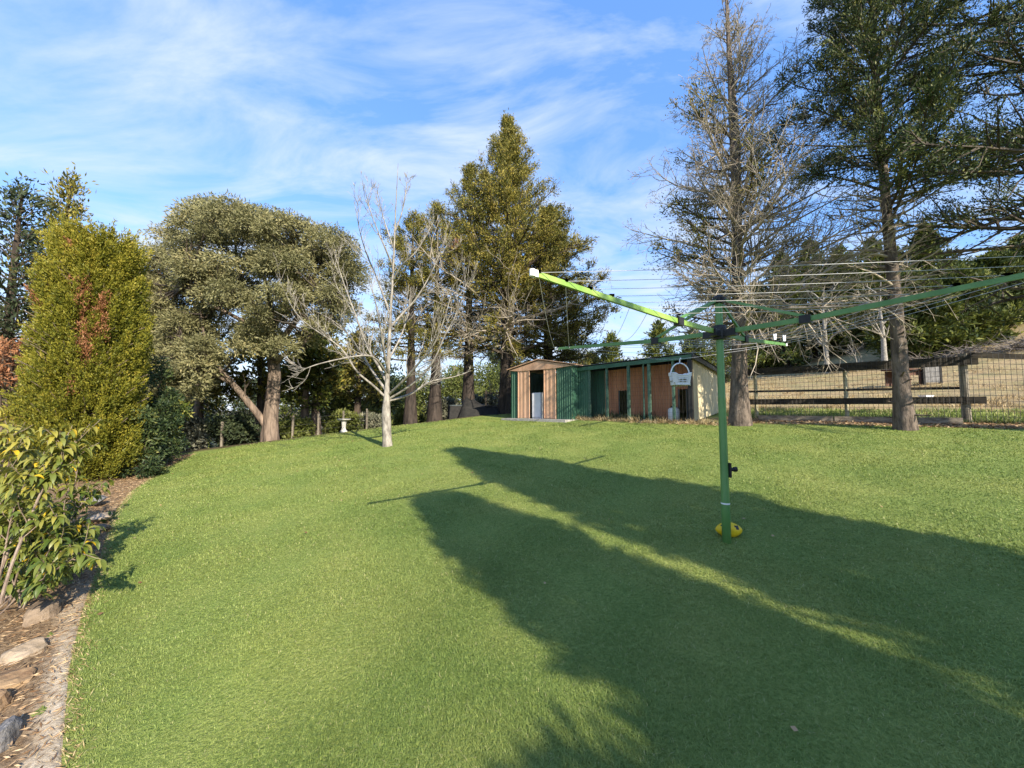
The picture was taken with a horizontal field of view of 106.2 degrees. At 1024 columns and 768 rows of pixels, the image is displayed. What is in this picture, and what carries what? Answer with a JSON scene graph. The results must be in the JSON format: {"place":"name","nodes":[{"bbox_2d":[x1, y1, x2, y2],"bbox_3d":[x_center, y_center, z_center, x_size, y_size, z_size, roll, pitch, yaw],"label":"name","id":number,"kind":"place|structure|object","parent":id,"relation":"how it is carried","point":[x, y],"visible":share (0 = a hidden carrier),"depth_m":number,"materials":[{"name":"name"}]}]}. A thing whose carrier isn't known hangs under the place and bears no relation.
{"place":"outdoors","nodes":[
{"label":"outdoors","id":0,"kind":"place"},
{"bbox_2d":[0,454,190,767],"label":"garden bed","id":1,"kind":"object","parent":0,"point":[32,760],"visible":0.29,"depth_m":2.20,"materials":[{"name":"soil"}]},
{"bbox_2d":[0,689,12,710],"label":"rock","id":2,"kind":"object","parent":1,"relation":"on","point":[6,697],"visible":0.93,"depth_m":1.86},
{"bbox_2d":[0,715,23,753],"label":"rock","id":3,"kind":"object","parent":1,"relation":"on","point":[11,727],"visible":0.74,"depth_m":1.67,"materials":[{"name":"stone"}]},
{"bbox_2d":[0,335,25,469],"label":"dry shrub","id":4,"kind":"object","parent":1,"relation":"on","point":[5,349],"visible":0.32,"depth_m":7.57,"materials":[{"name":"brown plant"}]},
{"bbox_2d":[0,667,36,690],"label":"rock","id":5,"kind":"object","parent":1,"relation":"on","point":[17,675],"visible":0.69,"depth_m":2.02,"materials":[{"name":"stone"}]},
{"bbox_2d":[0,637,47,665],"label":"rock","id":6,"kind":"object","parent":1,"relation":"on","point":[31,647],"visible":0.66,"depth_m":2.23,"materials":[{"name":"stone"}]},
{"bbox_2d":[22,598,63,626],"bbox_3d":[-3.224,1.600,2.647,0.164,0.182,0.266,3,-5,-41],"label":"rock","id":7,"kind":"object","parent":1,"relation":"on","point":[37,612],"visible":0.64,"depth_m":2.60,"materials":[{"name":"stone"}]},
{"bbox_2d":[0,407,113,614],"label":"leafy shrub","id":8,"kind":"object","parent":1,"relation":"on","point":[23,511],"visible":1,"depth_m":2.64,"materials":[{"name":"green plant"}]},
{"bbox_2d":[1,495,118,551],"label":"twiggy shrub","id":9,"kind":"object","parent":1,"relation":"on","point":[102,521],"visible":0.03,"depth_m":3.68,"materials":[{"name":"green plant"}]},
{"bbox_2d":[0,208,157,483],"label":"columnar cypress","id":10,"kind":"object","parent":1,"relation":"on","point":[94,285],"visible":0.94,"depth_m":6.58,"materials":[{"name":"green plant"}]},
{"bbox_2d":[78,495,106,504],"bbox_3d":[-5.763,1.607,5.306,0.265,0.125,0.265,0,-4,0],"label":"rock","id":11,"kind":"object","parent":1,"relation":"on","point":[100,500],"visible":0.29,"depth_m":5.26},
{"bbox_2d":[87,512,114,521],"bbox_3d":[-4.977,1.609,4.652,0.227,0.095,0.256,0,-4,0],"label":"rock","id":12,"kind":"object","parent":1,"relation":"on","point":[98,517],"visible":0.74,"depth_m":4.60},
{"bbox_2d":[91,524,111,531],"bbox_3d":[-4.625,1.615,4.315,0.195,0.075,0.169,0,-4,0],"label":"rock","id":13,"kind":"object","parent":1,"relation":"on","point":[107,526],"visible":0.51,"depth_m":4.30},
{"bbox_2d":[35,453,194,767],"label":"edge grass","id":14,"kind":"structure","parent":1,"relation":"on","point":[63,750],"depth_m":2.28,"materials":[{"name":"plant"}]},
{"bbox_2d":[111,404,170,479],"bbox_3d":[-7.030,1.133,7.258,0.907,1.509,0.936,2,-4,-29],"label":"conifer bush","id":15,"kind":"object","parent":1,"relation":"on","point":[150,427],"visible":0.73,"depth_m":7.25,"materials":[{"name":"green plant"}]},
{"bbox_2d":[115,356,192,451],"bbox_3d":[-8.469,0.622,8.629,1.970,2.665,1.816,0,-4,0],"label":"conifer bush","id":16,"kind":"object","parent":1,"relation":"on","point":[155,377],"visible":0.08,"depth_m":8.93,"materials":[{"name":"green plant"}]},
{"bbox_2d":[139,385,190,463],"bbox_3d":[-7.808,0.960,8.417,1.132,1.904,1.170,-2,-4,24],"label":"conifer bush","id":17,"kind":"object","parent":1,"relation":"on","point":[163,402],"visible":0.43,"depth_m":8.52,"materials":[{"name":"green plant"}]},
{"bbox_2d":[15,409,474,467],"bbox_3d":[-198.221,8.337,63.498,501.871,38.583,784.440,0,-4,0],"label":"woodland floor","id":18,"kind":"structure","parent":0,"point":[282,439],"depth_m":12.66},
{"bbox_2d":[0,171,65,428],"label":"conifer tree","id":19,"kind":"object","parent":18,"relation":"on","point":[9,323],"visible":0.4,"depth_m":9.71,"materials":[{"name":"green plant"}]},
{"bbox_2d":[0,161,98,425],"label":"conifer tree","id":20,"kind":"object","parent":18,"relation":"on","point":[72,188],"visible":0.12,"depth_m":10.71,"materials":[{"name":"green plant"}]},
{"bbox_2d":[136,299,213,447],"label":"broadleaf tree","id":21,"kind":"object","parent":18,"relation":"on","point":[204,402],"depth_m":17.34,"materials":[{"name":"green plant"}]},
{"bbox_2d":[156,415,211,451],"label":"shrub","id":22,"kind":"object","parent":18,"relation":"on","point":[196,435],"visible":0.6,"depth_m":12.88,"materials":[{"name":"green plant"}]},
{"bbox_2d":[177,352,235,451],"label":"broadleaf tree","id":23,"kind":"object","parent":18,"relation":"on","point":[206,418],"visible":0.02,"depth_m":22.39,"materials":[{"name":"green plant"}]},
{"bbox_2d":[189,383,230,447],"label":"tree","id":24,"kind":"object","parent":18,"relation":"on","point":[225,403],"visible":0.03,"depth_m":62.65,"materials":[{"name":"green plant"}]},
{"bbox_2d":[172,306,253,448],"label":"conifer tree","id":25,"kind":"object","parent":18,"relation":"on","point":[199,407],"visible":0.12,"depth_m":14.90,"materials":[{"name":"green plant"}]},
{"bbox_2d":[200,409,261,446],"bbox_3d":[-9.761,1.655,13.806,2.305,1.536,2.118,0,-4,0],"label":"shrub","id":26,"kind":"object","parent":18,"relation":"on","point":[239,428],"visible":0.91,"depth_m":13.35,"materials":[{"name":"green plant"}]},
{"bbox_2d":[206,375,280,446],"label":"tree","id":27,"kind":"object","parent":18,"relation":"on","point":[242,406],"visible":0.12,"depth_m":48.95,"materials":[{"name":"green plant"}]},
{"bbox_2d":[211,332,291,441],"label":"conifer tree","id":28,"kind":"object","parent":18,"relation":"on","point":[259,364],"visible":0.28,"depth_m":15.19,"materials":[{"name":"green plant"}]},
{"bbox_2d":[138,189,373,441],"bbox_3d":[-8.836,-2.476,12.302,8.809,8.882,5.163,0,-4,0],"label":"eucalyptus tree","id":29,"kind":"object","parent":18,"relation":"on","point":[207,280],"visible":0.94,"depth_m":11.22,"materials":[{"name":"green plant"}]},
{"bbox_2d":[220,409,367,446],"bbox_3d":[-8.087,1.649,14.780,5.000,1.390,0.227,3,-5,-41],"label":"wire fence","id":30,"kind":"object","parent":18,"relation":"on","point":[292,429],"visible":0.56,"depth_m":14.87,"materials":[{"name":"brown metal"}]},
{"bbox_2d":[279,387,310,421],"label":"tree","id":31,"kind":"object","parent":18,"relation":"on","point":[284,409],"visible":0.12,"depth_m":55.32,"materials":[{"name":"green plant"}]},
{"bbox_2d":[279,414,316,439],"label":"shrub","id":32,"kind":"object","parent":18,"relation":"on","point":[299,426],"visible":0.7,"depth_m":15.11,"materials":[{"name":"green plant"}]},
{"bbox_2d":[280,326,344,434],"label":"conifer tree","id":33,"kind":"object","parent":18,"relation":"on","point":[321,391],"visible":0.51,"depth_m":16.17,"materials":[{"name":"green plant"}]},
{"bbox_2d":[286,314,354,435],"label":"conifer tree","id":34,"kind":"object","parent":18,"relation":"on","point":[324,377],"visible":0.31,"depth_m":16.75,"materials":[{"name":"green plant"}]},
{"bbox_2d":[288,345,380,433],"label":"broadleaf tree","id":35,"kind":"object","parent":18,"relation":"on","point":[335,404],"visible":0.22,"depth_m":19.56,"materials":[{"name":"green plant"}]},
{"bbox_2d":[337,419,350,432],"bbox_3d":[-5.693,1.453,12.999,0.460,0.545,0.455,0,-4,0],"label":"bird bath","id":36,"kind":"object","parent":18,"relation":"on","point":[343,423],"visible":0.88,"depth_m":12.93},
{"bbox_2d":[324,408,368,433],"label":"shrub","id":37,"kind":"object","parent":18,"relation":"on","point":[336,424],"visible":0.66,"depth_m":16.49,"materials":[{"name":"green plant"}]},
{"bbox_2d":[331,325,396,413],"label":"conifer tree","id":38,"kind":"object","parent":18,"relation":"on","point":[365,372],"visible":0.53,"depth_m":18.88,"materials":[{"name":"green plant"}]},
{"bbox_2d":[355,411,381,428],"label":"shrub","id":39,"kind":"object","parent":18,"relation":"on","point":[374,420],"visible":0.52,"depth_m":16.89,"materials":[{"name":"green plant"}]},
{"bbox_2d":[338,352,420,424],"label":"broadleaf tree","id":40,"kind":"object","parent":18,"relation":"on","point":[396,404],"visible":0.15,"depth_m":23.06,"materials":[{"name":"green plant"}]},
{"bbox_2d":[376,374,426,425],"bbox_3d":[-11.265,2.641,37.910,6.626,7.620,7.900,3,-5,-40],"label":"shrub","id":41,"kind":"object","parent":18,"relation":"on","point":[404,397],"visible":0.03,"depth_m":37.39,"materials":[{"name":"green plant"}]},
{"bbox_2d":[391,405,425,425],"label":"shrub","id":42,"kind":"object","parent":18,"relation":"on","point":[397,419],"visible":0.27,"depth_m":17.50,"materials":[{"name":"green plant"}]},
{"bbox_2d":[356,207,462,424],"bbox_3d":[-4.526,-2.929,16.404,5.062,9.500,3.826,-1,-4,19],"label":"conifer tree","id":43,"kind":"object","parent":18,"relation":"on","point":[410,411],"visible":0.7,"depth_m":16.12,"materials":[{"name":"green plant"}]},
{"bbox_2d":[394,368,458,418],"bbox_3d":[-9.071,2.269,39.298,7.781,8.077,7.348,0,-4,0],"label":"shrub","id":44,"kind":"object","parent":18,"relation":"on","point":[425,396],"visible":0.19,"depth_m":38.49,"materials":[{"name":"green plant"}]},
{"bbox_2d":[380,198,490,421],"bbox_3d":[-2.988,-3.360,17.202,5.168,10.272,4.297,4,-5,-45],"label":"conifer tree","id":45,"kind":"object","parent":18,"relation":"on","point":[434,410],"visible":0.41,"depth_m":16.77,"materials":[{"name":"green plant"}]},
{"bbox_2d":[421,395,460,419],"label":"shrub","id":46,"kind":"object","parent":18,"relation":"on","point":[446,402],"visible":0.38,"depth_m":18.49,"materials":[{"name":"green plant"}]},
{"bbox_2d":[441,364,463,401],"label":"tree","id":47,"kind":"object","parent":18,"relation":"on","point":[459,368],"visible":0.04,"depth_m":61.51,"materials":[{"name":"green plant"}]},
{"bbox_2d":[447,405,461,418],"bbox_3d":[-2.357,1.245,16.939,0.900,0.645,0.600,1,-4,-17],"label":"compost bin","id":48,"kind":"object","parent":18,"relation":"on","point":[454,411],"visible":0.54,"depth_m":16.62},
{"bbox_2d":[423,364,489,403],"bbox_3d":[-5.179,1.764,39.890,8.157,7.959,8.350,0,-4,0],"label":"shrub","id":49,"kind":"object","parent":18,"relation":"on","point":[456,382],"visible":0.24,"depth_m":39.10,"materials":[{"name":"green plant"}]},
{"bbox_2d":[454,361,499,402],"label":"shrub","id":50,"kind":"object","parent":18,"relation":"on","point":[490,382],"visible":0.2,"depth_m":40.18,"materials":[{"name":"green plant"}]},
{"bbox_2d":[417,161,537,404],"bbox_3d":[-1.872,-4.458,17.457,5.440,12.078,5.959,2,-4,-27],"label":"conifer tree","id":51,"kind":"object","parent":18,"relation":"on","point":[469,171],"visible":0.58,"depth_m":17.04,"materials":[{"name":"green plant"}]},
{"bbox_2d":[458,396,500,417],"bbox_3d":[-1.244,1.060,17.097,2.100,1.070,1.600,0,-4,0],"label":"compost heap","id":52,"kind":"object","parent":18,"relation":"on","point":[473,407],"visible":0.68,"depth_m":16.54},
{"bbox_2d":[475,391,498,406],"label":"shrub","id":53,"kind":"object","parent":18,"relation":"on","point":[492,399],"visible":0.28,"depth_m":19.79,"materials":[{"name":"plant"}]},
{"bbox_2d":[474,352,500,394],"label":"tree","id":54,"kind":"object","parent":18,"relation":"on","point":[497,363],"visible":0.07,"depth_m":49.12,"materials":[{"name":"green plant"}]},
{"bbox_2d":[485,390,498,405],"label":"gate","id":55,"kind":"structure","parent":18,"relation":"on","point":[486,393],"depth_m":16.86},
{"bbox_2d":[395,108,615,413],"bbox_3d":[-0.612,-5.683,17.005,9.748,14.148,9.764,0,-4,0],"label":"conifer tree","id":56,"kind":"object","parent":18,"relation":"on","point":[506,154],"visible":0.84,"depth_m":16.40,"materials":[{"name":"green plant"}]},
{"bbox_2d":[0,0,1023,410],"label":"sky","id":57,"kind":"structure","parent":0,"point":[284,104],"materials":[{"name":"blue"}]},
{"bbox_2d":[30,414,1023,767],"bbox_3d":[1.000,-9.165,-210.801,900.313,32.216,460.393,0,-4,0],"label":"lawn","id":58,"kind":"structure","parent":0,"point":[610,598],"depth_m":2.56,"materials":[{"name":"plant"}]},
{"bbox_2d":[155,395,194,453],"bbox_3d":[-8.957,1.114,10.006,0.980,1.730,0.955,1,-4,-20],"label":"leafy shrub","id":59,"kind":"object","parent":58,"relation":"on","point":[185,412],"visible":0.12,"depth_m":10.12,"materials":[{"name":"green plant"}]},
{"bbox_2d":[273,170,479,446],"bbox_3d":[-3.274,-2.016,9.660,5.155,7.309,4.207,0,-4,0],"label":"bare tree","id":60,"kind":"object","parent":58,"relation":"on","point":[386,426],"visible":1,"depth_m":9.45,"materials":[{"name":"grey plant"}]},
{"bbox_2d":[0,417,1023,767],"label":"leaf litter","id":61,"kind":"object","parent":58,"relation":"on","point":[852,423],"visible":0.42,"depth_m":2.82,"materials":[{"name":"plant"}]},
{"bbox_2d":[501,359,583,422],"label":"garden shed","id":62,"kind":"structure","parent":58,"relation":"on","point":[555,383],"depth_m":13.26,"materials":[{"name":"green metal"}]},
{"bbox_2d":[518,370,529,417],"bbox_3d":[0.423,0.349,13.941,0.537,1.775,0.030,-3,-5,41],"label":"door panel","id":63,"kind":"structure","parent":62,"relation":"in","point":[523,376],"depth_m":13.93,"materials":[{"name":"metal"}]},
{"bbox_2d":[532,393,543,418],"bbox_3d":[1.020,0.782,13.890,0.400,0.924,0.478,-3,-5,41],"label":"cabinet","id":64,"kind":"object","parent":62,"relation":"in","point":[537,405],"visible":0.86,"depth_m":13.68,"materials":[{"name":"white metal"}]},
{"bbox_2d":[544,368,555,418],"bbox_3d":[1.296,0.302,13.188,0.497,1.775,0.030,-3,-5,41],"label":"door panel","id":65,"kind":"structure","parent":62,"relation":"in","point":[549,374],"depth_m":13.18,"materials":[{"name":"metal"}]},
{"bbox_2d":[592,410,665,420],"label":"weeds","id":66,"kind":"object","parent":58,"relation":"on","point":[639,416],"visible":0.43,"depth_m":11.86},
{"bbox_2d":[577,352,717,421],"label":"chicken coop","id":67,"kind":"structure","parent":58,"relation":"on","point":[643,386],"depth_m":11.71,"materials":[{"name":"brown wood"}]},
{"bbox_2d":[572,413,728,425],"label":"dry grass","id":68,"kind":"structure","parent":58,"relation":"on","point":[670,421],"depth_m":10.94,"materials":[{"name":"plant"}]},
{"bbox_2d":[668,406,679,421],"bbox_3d":[4.672,0.855,11.093,0.310,0.450,0.305,0,-4,0],"label":"feed drum","id":69,"kind":"object","parent":58,"relation":"on","point":[670,415],"visible":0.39,"depth_m":11.00,"materials":[{"name":"white plastic"}]},
{"bbox_2d":[715,522,741,536],"bbox_3d":[1.890,1.270,3.347,0.222,0.128,0.129,0,-4,0],"label":"football","id":70,"kind":"object","parent":58,"relation":"on","point":[736,530],"visible":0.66,"depth_m":3.30,"materials":[{"name":"yellow plastic"}]},
{"bbox_2d":[529,256,1023,543],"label":"rotary clothesline","id":71,"kind":"object","parent":58,"relation":"on","point":[719,332],"visible":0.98,"depth_m":3.04,"materials":[{"name":"green metal"}]},
{"bbox_2d":[668,358,691,386],"bbox_3d":[2.033,-0.141,4.649,0.258,0.359,0.185,0,-4,0],"label":"peg basket","id":72,"kind":"object","parent":71,"relation":"hanging from","point":[679,380],"visible":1,"depth_m":4.58,"materials":[{"name":"white plastic"}]},
{"bbox_2d":[758,415,832,420],"bbox_3d":[7.189,0.894,9.797,1.540,0.176,0.100,-3,-5,39],"label":"sleeper","id":73,"kind":"object","parent":58,"relation":"on","point":[790,418],"visible":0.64,"depth_m":9.74,"materials":[{"name":"wood"}]},
{"bbox_2d":[620,0,977,425],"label":"conifer tree","id":74,"kind":"object","parent":58,"relation":"on","point":[734,203],"visible":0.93,"depth_m":9.49,"materials":[{"name":"grey plant"}]},
{"bbox_2d":[834,416,891,422],"bbox_3d":[8.230,0.848,8.960,1.083,0.178,0.100,-3,-5,39],"label":"sleeper","id":75,"kind":"object","parent":58,"relation":"on","point":[864,419],"visible":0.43,"depth_m":8.94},
{"bbox_2d":[728,352,1023,422],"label":"yard fence","id":76,"kind":"object","parent":58,"relation":"on","point":[962,362],"visible":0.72,"depth_m":8.93,"materials":[{"name":"brown wood"}]},
{"bbox_2d":[750,0,1023,430],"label":"conifer tree","id":77,"kind":"object","parent":58,"relation":"on","point":[865,106],"visible":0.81,"depth_m":7.79,"materials":[{"name":"green plant"}]},
{"bbox_2d":[752,416,1023,423],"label":"dark weeds","id":78,"kind":"object","parent":58,"relation":"on","point":[1005,421],"visible":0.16,"depth_m":7.90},
{"bbox_2d":[819,0,1023,321],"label":"conifer tree","id":79,"kind":"object","parent":58,"relation":"on","point":[1011,59],"visible":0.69,"depth_m":7.25,"materials":[{"name":"green plant"}]},
{"bbox_2d":[917,417,962,423],"bbox_3d":[9.154,0.803,8.217,0.645,0.174,0.100,-3,-5,39],"label":"sleeper","id":80,"kind":"object","parent":58,"relation":"on","point":[937,420],"visible":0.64,"depth_m":8.20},
{"bbox_2d":[572,321,1023,421],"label":"paddock","id":81,"kind":"structure","parent":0,"point":[848,358],"depth_m":17.96,"materials":[{"name":"plant"}]},
{"bbox_2d":[479,200,621,374],"bbox_3d":[1.690,-3.822,18.907,6.888,10.250,6.876,0,-4,0],"label":"conifer tree","id":82,"kind":"object","parent":81,"relation":"on","point":[575,356],"visible":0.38,"depth_m":17.26,"materials":[{"name":"green plant"}]},
{"bbox_2d":[578,350,598,364],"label":"conifer tree","id":83,"kind":"object","parent":81,"relation":"on","point":[592,360],"visible":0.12,"depth_m":31.64,"materials":[{"name":"green plant"}]},
{"bbox_2d":[595,330,629,362],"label":"conifer tree","id":84,"kind":"object","parent":81,"relation":"on","point":[611,335],"visible":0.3,"depth_m":30.07,"materials":[{"name":"green plant"}]},
{"bbox_2d":[633,319,685,358],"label":"conifer tree","id":85,"kind":"object","parent":81,"relation":"on","point":[658,330],"visible":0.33,"depth_m":28.03,"materials":[{"name":"green plant"}]},
{"bbox_2d":[677,329,726,372],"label":"conifer tree","id":86,"kind":"object","parent":81,"relation":"on","point":[689,349],"visible":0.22,"depth_m":29.63,"materials":[{"name":"green plant"}]},
{"bbox_2d":[701,313,764,382],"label":"conifer tree","id":87,"kind":"object","parent":81,"relation":"on","point":[728,364],"visible":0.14,"depth_m":30.34,"materials":[{"name":"green plant"}]},
{"bbox_2d":[725,281,798,368],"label":"pine tree","id":88,"kind":"object","parent":81,"relation":"on","point":[752,364],"visible":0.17,"depth_m":37.07,"materials":[{"name":"green plant"}]},
{"bbox_2d":[747,252,835,367],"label":"pine tree","id":89,"kind":"object","parent":81,"relation":"on","point":[786,352],"visible":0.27,"depth_m":35.34,"materials":[{"name":"green plant"}]},
{"bbox_2d":[803,274,844,373],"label":"bare tree","id":90,"kind":"object","parent":81,"relation":"on","point":[826,352],"visible":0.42,"depth_m":27.18,"materials":[{"name":"white plant"}]},
{"bbox_2d":[784,237,874,358],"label":"pine tree","id":91,"kind":"object","parent":81,"relation":"on","point":[832,343],"visible":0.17,"depth_m":37.72,"materials":[{"name":"green plant"}]},
{"bbox_2d":[804,244,883,355],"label":"pine tree","id":92,"kind":"object","parent":81,"relation":"on","point":[845,343],"visible":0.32,"depth_m":35.52,"materials":[{"name":"green plant"}]},
{"bbox_2d":[841,339,865,361],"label":"bare shrub","id":93,"kind":"object","parent":81,"relation":"on","point":[854,356],"visible":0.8,"depth_m":25.27,"materials":[{"name":"white plant"}]},
{"bbox_2d":[847,272,889,369],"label":"bare tree","id":94,"kind":"object","parent":81,"relation":"on","point":[884,355],"visible":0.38,"depth_m":24.15,"materials":[{"name":"white plant"}]},
{"bbox_2d":[725,347,1023,414],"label":"dry tussocks","id":95,"kind":"object","parent":81,"relation":"on","point":[890,394],"visible":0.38,"depth_m":15.11,"materials":[{"name":"plant"}]},
{"bbox_2d":[855,237,917,343],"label":"pine tree","id":96,"kind":"object","parent":81,"relation":"on","point":[877,258],"visible":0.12,"depth_m":37.22,"materials":[{"name":"green plant"}]},
{"bbox_2d":[751,406,1023,421],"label":"long grass","id":97,"kind":"structure","parent":81,"relation":"on","point":[818,411],"depth_m":9.66,"materials":[{"name":"plant"}]},
{"bbox_2d":[882,368,921,385],"bbox_3d":[17.088,-0.260,16.799,1.150,0.779,0.800,0,-4,-6],"label":"animal shelter","id":98,"kind":"object","parent":81,"relation":"on","point":[888,376],"visible":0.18,"depth_m":17.01,"materials":[{"name":"brown wood"}]},
{"bbox_2d":[885,347,952,369],"bbox_3d":[24.668,-1.317,23.245,3.966,1.874,3.195,1,-4,-14],"label":"brush pile","id":99,"kind":"object","parent":81,"relation":"on","point":[920,357],"visible":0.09,"depth_m":22.86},
{"bbox_2d":[857,265,989,360],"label":"pine tree","id":100,"kind":"object","parent":81,"relation":"on","point":[930,327],"visible":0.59,"depth_m":23.99,"materials":[{"name":"green plant"}]},
{"bbox_2d":[868,222,980,341],"bbox_3d":[30.871,-7.344,28.708,5.868,10.349,6.398,2,-4,-34],"label":"pine tree","id":101,"kind":"object","parent":81,"relation":"on","point":[920,256],"visible":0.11,"depth_m":28.04,"materials":[{"name":"green plant"}]},
{"bbox_2d":[921,366,942,384],"bbox_3d":[17.983,-0.365,16.455,0.810,0.783,0.090,0,-4,0],"label":"pale screen","id":102,"kind":"object","parent":81,"relation":"on","point":[931,373],"visible":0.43,"depth_m":16.43,"materials":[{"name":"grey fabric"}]},
{"bbox_2d":[924,333,1022,356],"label":"brush pile","id":103,"kind":"object","parent":81,"relation":"on","point":[976,348],"visible":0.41,"depth_m":21.95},
{"bbox_2d":[933,261,1023,351],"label":"pine tree","id":104,"kind":"object","parent":81,"relation":"on","point":[985,328],"visible":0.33,"depth_m":24.05,"materials":[{"name":"green plant"}]},
{"bbox_2d":[967,245,1023,329],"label":"pine tree","id":105,"kind":"object","parent":81,"relation":"on","point":[982,261],"visible":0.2,"depth_m":27.76,"materials":[{"name":"green plant"}]},
{"bbox_2d":[977,324,1023,352],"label":"brush pile","id":106,"kind":"object","parent":81,"relation":"on","point":[1012,345],"visible":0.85,"depth_m":21.26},
{"bbox_2d":[1001,232,1023,305],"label":"pine tree","id":107,"kind":"object","parent":81,"relation":"on","point":[1018,239],"visible":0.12,"depth_m":28.58,"materials":[{"name":"green plant"}]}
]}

